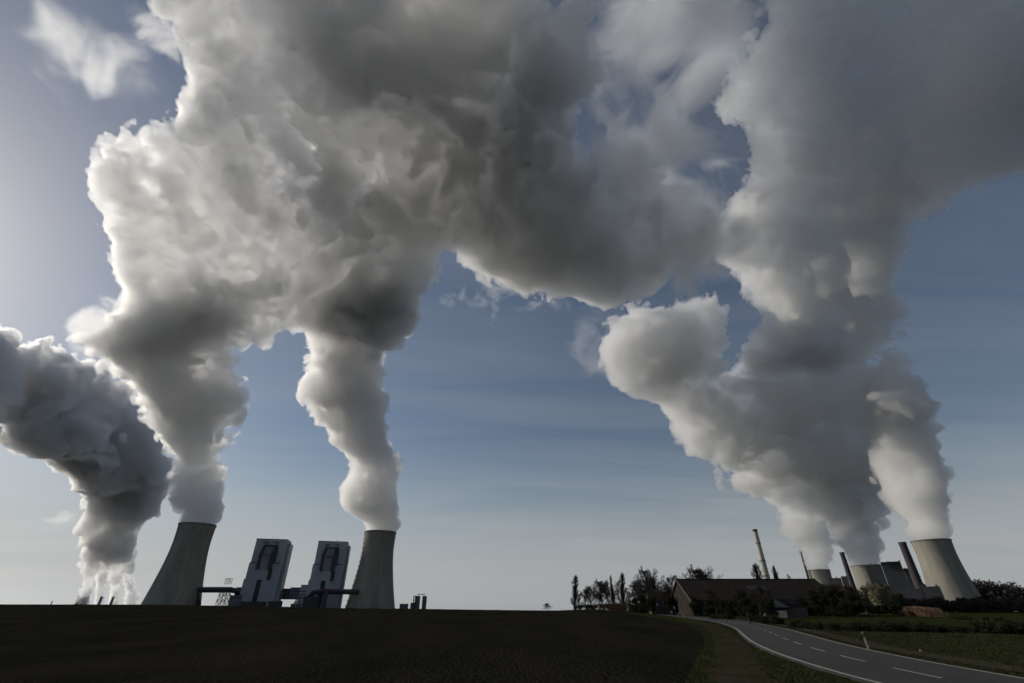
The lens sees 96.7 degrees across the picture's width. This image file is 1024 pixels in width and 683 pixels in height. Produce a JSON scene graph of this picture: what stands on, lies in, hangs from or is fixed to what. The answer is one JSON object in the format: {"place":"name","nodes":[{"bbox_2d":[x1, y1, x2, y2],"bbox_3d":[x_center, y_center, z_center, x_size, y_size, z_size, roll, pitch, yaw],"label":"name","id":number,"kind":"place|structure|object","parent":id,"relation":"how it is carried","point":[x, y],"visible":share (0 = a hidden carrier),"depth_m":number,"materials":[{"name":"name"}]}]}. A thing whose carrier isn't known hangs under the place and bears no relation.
{"place":"outdoors","nodes":[
{"label":"outdoors","id":0,"kind":"place"},
{"bbox_2d":[281,589,289,598],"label":"link building","id":1,"kind":"structure","parent":0,"point":[285,593],"depth_m":1119.39,"materials":[{"name":"paint"}]},
{"bbox_2d":[288,587,300,598],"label":"link building","id":2,"kind":"structure","parent":0,"point":[294,593],"depth_m":1123.87,"materials":[{"name":"metal"}]},
{"bbox_2d":[0,604,704,682],"bbox_3d":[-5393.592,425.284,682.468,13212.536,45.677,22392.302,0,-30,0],"label":"ploughed field","id":3,"kind":"structure","parent":0,"point":[76,643],"depth_m":31.52,"materials":[{"name":"soil"}]},
{"bbox_2d":[75,596,89,603],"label":"cooling tower","id":4,"kind":"structure","parent":3,"relation":"on","point":[82,600],"depth_m":3675.31,"materials":[{"name":"concrete"}]},
{"bbox_2d":[141,522,216,604],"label":"cooling tower","id":5,"kind":"structure","parent":3,"relation":"on","point":[179,579],"depth_m":1006.08,"materials":[{"name":"concrete"}]},
{"bbox_2d":[215,578,232,605],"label":"lattice tower","id":6,"kind":"structure","parent":3,"relation":"on","point":[222,596],"depth_m":1015.02,"materials":[{"name":"metal"}]},
{"bbox_2d":[227,595,242,605],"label":"plant building","id":7,"kind":"structure","parent":3,"relation":"on","point":[235,600],"depth_m":999.01,"materials":[{"name":"metal"}]},
{"bbox_2d":[240,602,266,605],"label":"plant building","id":8,"kind":"structure","parent":3,"relation":"on","point":[253,603],"depth_m":1002.49,"materials":[{"name":"paint"}]},
{"bbox_2d":[240,538,292,605],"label":"boiler house","id":9,"kind":"structure","parent":3,"relation":"on","point":[266,575],"depth_m":1114.75,"materials":[{"name":"metal"}]},
{"bbox_2d":[195,587,239,604],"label":"flue pipe","id":10,"kind":"object","parent":9,"relation":"attached to","point":[235,591],"visible":0.96,"depth_m":1006.25,"materials":[{"name":"metal"}]},
{"bbox_2d":[268,601,282,606],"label":"plant building","id":11,"kind":"structure","parent":3,"relation":"on","point":[274,603],"depth_m":1014.98,"materials":[{"name":"paint"}]},
{"bbox_2d":[298,585,307,606],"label":"link building","id":12,"kind":"structure","parent":3,"relation":"on","point":[303,590],"depth_m":1124.77,"materials":[{"name":"metal"}]},
{"bbox_2d":[302,596,318,607],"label":"plant building","id":13,"kind":"structure","parent":3,"relation":"on","point":[310,601],"depth_m":1022.60,"materials":[{"name":"paint"}]},
{"bbox_2d":[321,589,328,607],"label":"plant building","id":14,"kind":"structure","parent":3,"relation":"on","point":[325,595],"depth_m":1039.70,"materials":[{"name":"paint"}]},
{"bbox_2d":[306,539,350,607],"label":"boiler house","id":15,"kind":"structure","parent":3,"relation":"on","point":[329,567],"depth_m":1155.44,"materials":[{"name":"metal"}]},
{"bbox_2d":[308,589,359,595],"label":"flue pipe","id":16,"kind":"object","parent":15,"relation":"attached to","point":[338,591],"visible":0.84,"depth_m":1067.69,"materials":[{"name":"metal"}]},
{"bbox_2d":[345,530,396,608],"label":"cooling tower","id":17,"kind":"structure","parent":3,"relation":"on","point":[373,581],"depth_m":1112.33,"materials":[{"name":"concrete"}]},
{"bbox_2d":[399,604,407,608],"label":"plant building","id":18,"kind":"structure","parent":3,"relation":"on","point":[403,606],"depth_m":1041.14,"materials":[{"name":"metal"}]},
{"bbox_2d":[415,596,419,608],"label":"silo","id":19,"kind":"object","parent":3,"relation":"on","point":[417,603],"visible":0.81,"depth_m":1055.35,"materials":[{"name":"metal"}]},
{"bbox_2d":[422,596,426,608],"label":"silo","id":20,"kind":"object","parent":3,"relation":"on","point":[424,599],"visible":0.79,"depth_m":1057.77,"materials":[{"name":"metal"}]},
{"bbox_2d":[570,575,579,606],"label":"poplar","id":21,"kind":"object","parent":3,"relation":"on","point":[575,593],"visible":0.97,"depth_m":279.05,"materials":[{"name":"green plant"}]},
{"bbox_2d":[574,603,596,609],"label":"hedge","id":22,"kind":"object","parent":3,"relation":"on","point":[588,606],"visible":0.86,"depth_m":251.91,"materials":[{"name":"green plant"}]},
{"bbox_2d":[581,589,589,604],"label":"bare tree","id":23,"kind":"object","parent":3,"relation":"on","point":[586,594],"visible":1,"depth_m":275.11,"materials":[{"name":"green plant"}]},
{"bbox_2d":[0,0,1023,611],"label":"sky","id":24,"kind":"structure","parent":0,"point":[535,296],"materials":[{"name":"blue"}]},
{"bbox_2d":[611,610,1023,682],"bbox_3d":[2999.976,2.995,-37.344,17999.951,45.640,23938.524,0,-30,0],"label":"ground","id":25,"kind":"structure","parent":0,"point":[1009,616],"depth_m":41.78,"materials":[{"name":"green plant"}]},
{"bbox_2d":[579,585,603,604],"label":"bare tree","id":26,"kind":"object","parent":25,"relation":"on","point":[590,592],"visible":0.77,"depth_m":278.54,"materials":[{"name":"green plant"}]},
{"bbox_2d":[588,578,610,603],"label":"bare tree","id":27,"kind":"object","parent":25,"relation":"on","point":[601,586],"visible":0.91,"depth_m":280.37,"materials":[{"name":"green plant"}]},
{"bbox_2d":[595,582,617,603],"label":"bare tree","id":28,"kind":"object","parent":25,"relation":"on","point":[606,588],"visible":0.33,"depth_m":290.82,"materials":[{"name":"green plant"}]},
{"bbox_2d":[609,575,617,603],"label":"poplar","id":29,"kind":"object","parent":25,"relation":"on","point":[612,597],"visible":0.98,"depth_m":271.52,"materials":[{"name":"green plant"}]},
{"bbox_2d":[599,602,630,611],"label":"hedge","id":30,"kind":"object","parent":25,"relation":"on","point":[614,607],"visible":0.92,"depth_m":224.29,"materials":[{"name":"brown plant"}]},
{"bbox_2d":[614,581,620,602],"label":"bare tree","id":31,"kind":"object","parent":25,"relation":"on","point":[617,590],"visible":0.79,"depth_m":275.87,"materials":[{"name":"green plant"}]},
{"bbox_2d":[618,572,627,603],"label":"poplar","id":32,"kind":"object","parent":25,"relation":"on","point":[623,583],"visible":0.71,"depth_m":269.13,"materials":[{"name":"green plant"}]},
{"bbox_2d":[620,579,644,606],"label":"bare tree","id":33,"kind":"object","parent":25,"relation":"on","point":[629,592],"visible":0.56,"depth_m":209.84,"materials":[{"name":"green plant"}]},
{"bbox_2d":[630,597,639,610],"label":"evergreen tree","id":34,"kind":"object","parent":25,"relation":"on","point":[634,604],"visible":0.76,"depth_m":201.91,"materials":[{"name":"green plant"}]},
{"bbox_2d":[631,565,662,601],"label":"bare tree","id":35,"kind":"object","parent":25,"relation":"on","point":[649,584],"visible":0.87,"depth_m":204.18,"materials":[{"name":"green plant"}]},
{"bbox_2d":[637,594,656,613],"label":"evergreen tree","id":36,"kind":"object","parent":25,"relation":"on","point":[647,605],"visible":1,"depth_m":184.97,"materials":[{"name":"green plant"}]},
{"bbox_2d":[643,577,661,590],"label":"bare tree","id":37,"kind":"object","parent":25,"relation":"on","point":[656,584],"visible":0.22,"depth_m":214.13,"materials":[{"name":"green plant"}]},
{"bbox_2d":[646,591,671,614],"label":"farmhouse","id":38,"kind":"object","parent":25,"relation":"on","point":[662,606],"visible":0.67,"depth_m":189.52,"materials":[{"name":"tile"}]},
{"bbox_2d":[657,583,672,601],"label":"bare tree","id":39,"kind":"object","parent":25,"relation":"on","point":[665,586],"visible":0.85,"depth_m":191.95,"materials":[{"name":"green plant"}]},
{"bbox_2d":[657,575,678,595],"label":"bare tree","id":40,"kind":"object","parent":25,"relation":"on","point":[671,582],"visible":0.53,"depth_m":197.20,"materials":[{"name":"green plant"}]},
{"bbox_2d":[666,594,677,614],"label":"evergreen tree","id":41,"kind":"object","parent":25,"relation":"on","point":[671,601],"visible":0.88,"depth_m":177.63,"materials":[{"name":"green plant"}]},
{"bbox_2d":[688,596,701,615],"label":"evergreen tree","id":42,"kind":"object","parent":25,"relation":"on","point":[696,609],"visible":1,"depth_m":143.42,"materials":[{"name":"green plant"}]},
{"bbox_2d":[681,564,722,578],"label":"bare tree","id":43,"kind":"object","parent":25,"relation":"on","point":[696,572],"visible":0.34,"depth_m":219.46,"materials":[{"name":"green plant"}]},
{"bbox_2d":[698,588,718,611],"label":"bare tree","id":44,"kind":"object","parent":25,"relation":"on","point":[712,595],"visible":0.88,"depth_m":138.53,"materials":[{"name":"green plant"}]},
{"bbox_2d":[702,599,716,615],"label":"evergreen tree","id":45,"kind":"object","parent":25,"relation":"on","point":[709,609],"visible":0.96,"depth_m":132.44,"materials":[{"name":"green plant"}]},
{"bbox_2d":[709,611,734,619],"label":"shrub","id":46,"kind":"object","parent":25,"relation":"on","point":[728,616],"visible":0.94,"depth_m":110.12,"materials":[{"name":"green plant"}]},
{"bbox_2d":[718,599,737,616],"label":"evergreen tree","id":47,"kind":"object","parent":25,"relation":"on","point":[725,607],"visible":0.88,"depth_m":127.17,"materials":[{"name":"green plant"}]},
{"bbox_2d":[679,619,778,682],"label":"dirt track","id":48,"kind":"structure","parent":25,"relation":"on","point":[735,669],"depth_m":22.19,"materials":[{"name":"brown soil"}]},
{"bbox_2d":[725,588,758,617],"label":"bare tree","id":49,"kind":"object","parent":25,"relation":"on","point":[743,594],"visible":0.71,"depth_m":136.56,"materials":[{"name":"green plant"}]},
{"bbox_2d":[737,597,757,616],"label":"evergreen tree","id":50,"kind":"object","parent":25,"relation":"on","point":[751,608],"visible":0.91,"depth_m":117.92,"materials":[{"name":"green plant"}]},
{"bbox_2d":[749,613,760,621],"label":"shrub","id":51,"kind":"object","parent":25,"relation":"on","point":[754,617],"visible":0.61,"depth_m":88.83,"materials":[{"name":"green plant"}]},
{"bbox_2d":[750,563,763,578],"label":"poplar","id":52,"kind":"object","parent":25,"relation":"on","point":[756,572],"visible":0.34,"depth_m":211.19,"materials":[{"name":"green plant"}]},
{"bbox_2d":[671,579,844,615],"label":"barn","id":53,"kind":"structure","parent":25,"relation":"on","point":[684,591],"depth_m":170.44,"materials":[{"name":"red brick"}]},
{"bbox_2d":[745,583,774,615],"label":"bare tree","id":54,"kind":"object","parent":25,"relation":"on","point":[761,592],"visible":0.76,"depth_m":139.28,"materials":[{"name":"plant"}]},
{"bbox_2d":[752,529,769,578],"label":"chimney","id":55,"kind":"object","parent":25,"relation":"on","point":[764,568],"visible":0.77,"depth_m":1053.23,"materials":[{"name":"concrete"}]},
{"bbox_2d":[757,614,771,623],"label":"shrub","id":56,"kind":"object","parent":25,"relation":"on","point":[763,620],"visible":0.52,"depth_m":80.33,"materials":[{"name":"green plant"}]},
{"bbox_2d":[758,600,776,615],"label":"evergreen tree","id":57,"kind":"object","parent":25,"relation":"on","point":[766,608],"visible":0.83,"depth_m":108.03,"materials":[{"name":"green plant"}]},
{"bbox_2d":[768,595,779,616],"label":"conifer","id":58,"kind":"object","parent":25,"relation":"on","point":[773,604],"visible":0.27,"depth_m":127.41,"materials":[{"name":"green plant"}]},
{"bbox_2d":[772,567,778,578],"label":"poplar","id":59,"kind":"object","parent":25,"relation":"on","point":[775,574],"visible":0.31,"depth_m":211.29,"materials":[{"name":"green plant"}]},
{"bbox_2d":[767,614,784,624],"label":"shrub","id":60,"kind":"object","parent":25,"relation":"on","point":[773,619],"visible":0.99,"depth_m":75.81,"materials":[{"name":"green plant"}]},
{"bbox_2d":[773,599,810,617],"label":"hut","id":61,"kind":"object","parent":25,"relation":"on","point":[788,608],"visible":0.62,"depth_m":132.47,"materials":[{"name":"grey"}]},
{"bbox_2d":[786,618,809,627],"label":"shrub","id":62,"kind":"object","parent":25,"relation":"on","point":[793,623],"visible":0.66,"depth_m":61.38,"materials":[{"name":"green plant"}]},
{"bbox_2d":[799,551,809,578],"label":"chimney","id":63,"kind":"object","parent":25,"relation":"on","point":[805,568],"visible":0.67,"depth_m":1710.04,"materials":[{"name":"concrete"}]},
{"bbox_2d":[796,596,813,614],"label":"evergreen tree","id":64,"kind":"object","parent":25,"relation":"on","point":[801,600],"visible":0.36,"depth_m":143.34,"materials":[{"name":"green plant"}]},
{"bbox_2d":[797,622,824,628],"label":"shrub","id":65,"kind":"object","parent":25,"relation":"on","point":[812,625],"visible":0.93,"depth_m":58.59,"materials":[{"name":"green plant"}]},
{"bbox_2d":[806,590,825,616],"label":"evergreen tree","id":66,"kind":"object","parent":25,"relation":"on","point":[816,605],"visible":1,"depth_m":138.02,"materials":[{"name":"green plant"}]},
{"bbox_2d":[807,569,831,587],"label":"cooling tower","id":67,"kind":"structure","parent":25,"relation":"on","point":[821,576],"depth_m":1667.89,"materials":[{"name":"concrete"}]},
{"bbox_2d":[817,587,838,616],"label":"evergreen tree","id":68,"kind":"object","parent":25,"relation":"on","point":[825,595],"visible":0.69,"depth_m":151.26,"materials":[{"name":"green plant"}]},
{"bbox_2d":[823,622,841,630],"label":"shrub","id":69,"kind":"object","parent":25,"relation":"on","point":[828,626],"visible":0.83,"depth_m":54.96,"materials":[{"name":"green plant"}]},
{"bbox_2d":[824,582,847,600],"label":"bare tree","id":70,"kind":"object","parent":25,"relation":"on","point":[833,589],"visible":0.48,"depth_m":170.41,"materials":[{"name":"plant"}]},
{"bbox_2d":[827,597,849,616],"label":"evergreen tree","id":71,"kind":"object","parent":25,"relation":"on","point":[840,608],"visible":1,"depth_m":146.06,"materials":[{"name":"green plant"}]},
{"bbox_2d":[829,575,849,593],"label":"turbine hall","id":72,"kind":"structure","parent":25,"relation":"on","point":[843,580],"depth_m":1566.88,"materials":[{"name":"paint"}]},
{"bbox_2d":[822,584,858,615],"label":"barn wing","id":73,"kind":"structure","parent":25,"relation":"on","point":[847,601],"depth_m":166.48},
{"bbox_2d":[828,621,862,630],"bbox_3d":[40.060,34.220,54.725,3.139,1.199,4.062,19,-35,-28],"label":"shrub","id":74,"kind":"object","parent":25,"relation":"on","point":[846,627],"visible":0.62,"depth_m":54.41,"materials":[{"name":"green plant"}]},
{"bbox_2d":[839,552,857,593],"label":"chimney","id":75,"kind":"object","parent":25,"relation":"on","point":[849,576],"visible":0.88,"depth_m":1414.51,"materials":[{"name":"concrete"}]},
{"bbox_2d":[843,593,864,615],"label":"evergreen tree","id":76,"kind":"object","parent":25,"relation":"on","point":[854,600],"visible":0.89,"depth_m":154.85,"materials":[{"name":"green plant"}]},
{"bbox_2d":[841,585,867,609],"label":"bare tree","id":77,"kind":"object","parent":25,"relation":"on","point":[849,590],"visible":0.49,"depth_m":171.35,"materials":[{"name":"plant"}]},
{"bbox_2d":[849,622,862,630],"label":"shrub","id":78,"kind":"object","parent":25,"relation":"on","point":[855,626],"visible":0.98,"depth_m":53.20,"materials":[{"name":"green plant"}]},
{"bbox_2d":[852,585,871,614],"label":"bare tree","id":79,"kind":"object","parent":25,"relation":"on","point":[862,588],"visible":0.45,"depth_m":177.10,"materials":[{"name":"green plant"}]},
{"bbox_2d":[858,620,880,630],"bbox_3d":[41.908,33.595,53.729,2.629,1.265,1.888,-12,-33,20],"label":"shrub","id":80,"kind":"object","parent":25,"relation":"on","point":[863,623],"visible":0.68,"depth_m":53.40,"materials":[{"name":"green plant"}]},
{"bbox_2d":[849,564,891,594],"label":"cooling tower","id":81,"kind":"structure","parent":25,"relation":"on","point":[860,575],"depth_m":1482.36,"materials":[{"name":"concrete"}]},
{"bbox_2d":[859,622,889,631],"bbox_3d":[42.783,33.394,53.206,3.584,1.058,2.770,15,-34,-24],"label":"shrub","id":82,"kind":"object","parent":25,"relation":"on","point":[879,628],"visible":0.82,"depth_m":52.50,"materials":[{"name":"green plant"}]},
{"bbox_2d":[863,598,888,615],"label":"evergreen tree","id":83,"kind":"object","parent":25,"relation":"on","point":[874,609],"visible":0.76,"depth_m":158.98,"materials":[{"name":"green plant"}]},
{"bbox_2d":[865,582,893,607],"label":"pale tree","id":84,"kind":"object","parent":25,"relation":"on","point":[879,595],"visible":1,"depth_m":145.35,"materials":[{"name":"green plant"}]},
{"bbox_2d":[878,620,898,631],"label":"shrub","id":85,"kind":"object","parent":25,"relation":"on","point":[889,625],"visible":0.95,"depth_m":52.23,"materials":[{"name":"green plant"}]},
{"bbox_2d":[887,602,897,615],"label":"evergreen tree","id":86,"kind":"object","parent":25,"relation":"on","point":[891,609],"visible":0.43,"depth_m":166.68,"materials":[{"name":"green plant"}]},
{"bbox_2d":[865,560,925,595],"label":"turbine hall","id":87,"kind":"structure","parent":25,"relation":"on","point":[897,575],"depth_m":1395.73,"materials":[{"name":"paint"}]},
{"bbox_2d":[889,593,905,613],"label":"evergreen tree","id":88,"kind":"object","parent":25,"relation":"on","point":[898,602],"visible":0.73,"depth_m":163.28,"materials":[{"name":"green plant"}]},
{"bbox_2d":[889,620,912,631],"bbox_3d":[45.119,33.088,52.973,2.718,1.401,3.785,-7,-31,12],"label":"shrub","id":89,"kind":"object","parent":25,"relation":"on","point":[897,623],"visible":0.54,"depth_m":52.07,"materials":[{"name":"green plant"}]},
{"bbox_2d":[893,622,928,631],"bbox_3d":[45.993,32.799,52.349,4.259,1.257,3.291,26,-39,-37],"label":"shrub","id":90,"kind":"object","parent":25,"relation":"on","point":[914,627],"visible":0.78,"depth_m":51.40,"materials":[{"name":"green plant"}]},
{"bbox_2d":[898,542,924,596],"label":"chimney","id":91,"kind":"object","parent":25,"relation":"on","point":[915,576],"visible":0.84,"depth_m":913.87,"materials":[{"name":"concrete"}]},
{"bbox_2d":[916,621,928,631],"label":"shrub","id":92,"kind":"object","parent":25,"relation":"on","point":[921,623],"visible":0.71,"depth_m":51.53,"materials":[{"name":"green plant"}]},
{"bbox_2d":[897,584,949,611],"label":"turbine hall","id":93,"kind":"structure","parent":25,"relation":"on","point":[928,592],"depth_m":859.05,"materials":[{"name":"paint"}]},
{"bbox_2d":[925,624,945,631],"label":"shrub","id":94,"kind":"object","parent":25,"relation":"on","point":[935,628],"visible":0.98,"depth_m":50.85,"materials":[{"name":"green plant"}]},
{"bbox_2d":[861,596,1023,611],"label":"distant wood","id":95,"kind":"object","parent":25,"relation":"on","point":[990,604],"visible":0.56,"depth_m":324.44,"materials":[{"name":"green plant"}]},
{"bbox_2d":[910,538,989,611],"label":"cooling tower","id":96,"kind":"structure","parent":25,"relation":"on","point":[941,566],"depth_m":924.22,"materials":[{"name":"concrete"}]},
{"bbox_2d":[938,622,973,632],"bbox_3d":[48.894,31.715,50.406,2.727,1.136,3.529,-4,-31,7],"label":"shrub","id":97,"kind":"object","parent":25,"relation":"on","point":[952,628],"visible":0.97,"depth_m":49.65,"materials":[{"name":"green plant"}]},
{"bbox_2d":[949,615,973,619],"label":"shrub","id":98,"kind":"object","parent":25,"relation":"on","point":[962,617],"visible":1,"depth_m":110.50,"materials":[{"name":"green plant"}]},
{"bbox_2d":[969,619,995,633],"bbox_3d":[50.637,30.768,49.077,1.902,1.455,2.463,17,-34,-27],"label":"shrub","id":99,"kind":"object","parent":25,"relation":"on","point":[974,624],"visible":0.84,"depth_m":49.08,"materials":[{"name":"green plant"}]},
{"bbox_2d":[968,618,1013,633],"bbox_3d":[51.355,30.445,48.626,2.861,1.598,3.985,7,-31,-12],"label":"shrub","id":100,"kind":"object","parent":25,"relation":"on","point":[998,627],"visible":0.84,"depth_m":47.79,"materials":[{"name":"green plant"}]},
{"bbox_2d":[972,578,1023,600],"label":"distant wood","id":101,"kind":"object","parent":25,"relation":"on","point":[986,591],"visible":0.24,"depth_m":984.93,"materials":[{"name":"green plant"}]},
{"bbox_2d":[980,622,1023,633],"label":"shrub","id":102,"kind":"object","parent":25,"relation":"on","point":[987,629],"visible":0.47,"depth_m":47.90,"materials":[{"name":"green plant"}]},
{"bbox_2d":[999,618,1023,634],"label":"shrub","id":103,"kind":"object","parent":25,"relation":"on","point":[1008,622],"visible":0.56,"depth_m":47.39,"materials":[{"name":"green plant"}]},
{"bbox_2d":[1005,620,1023,633],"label":"shrub","id":104,"kind":"object","parent":25,"relation":"on","point":[1014,630],"visible":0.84,"depth_m":46.94,"materials":[{"name":"green plant"}]},
{"bbox_2d":[628,611,1023,682],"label":"road","id":105,"kind":"structure","parent":0,"point":[859,664],"depth_m":22.79,"materials":[{"name":"grey asphalt"}]},
{"bbox_2d":[741,620,1023,672],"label":"footpath","id":106,"kind":"structure","parent":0,"point":[856,641],"depth_m":26.62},
{"bbox_2d":[893,606,946,616],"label":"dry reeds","id":107,"kind":"object","parent":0,"point":[920,611],"visible":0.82,"depth_m":150.61,"materials":[{"name":"brown plant"}]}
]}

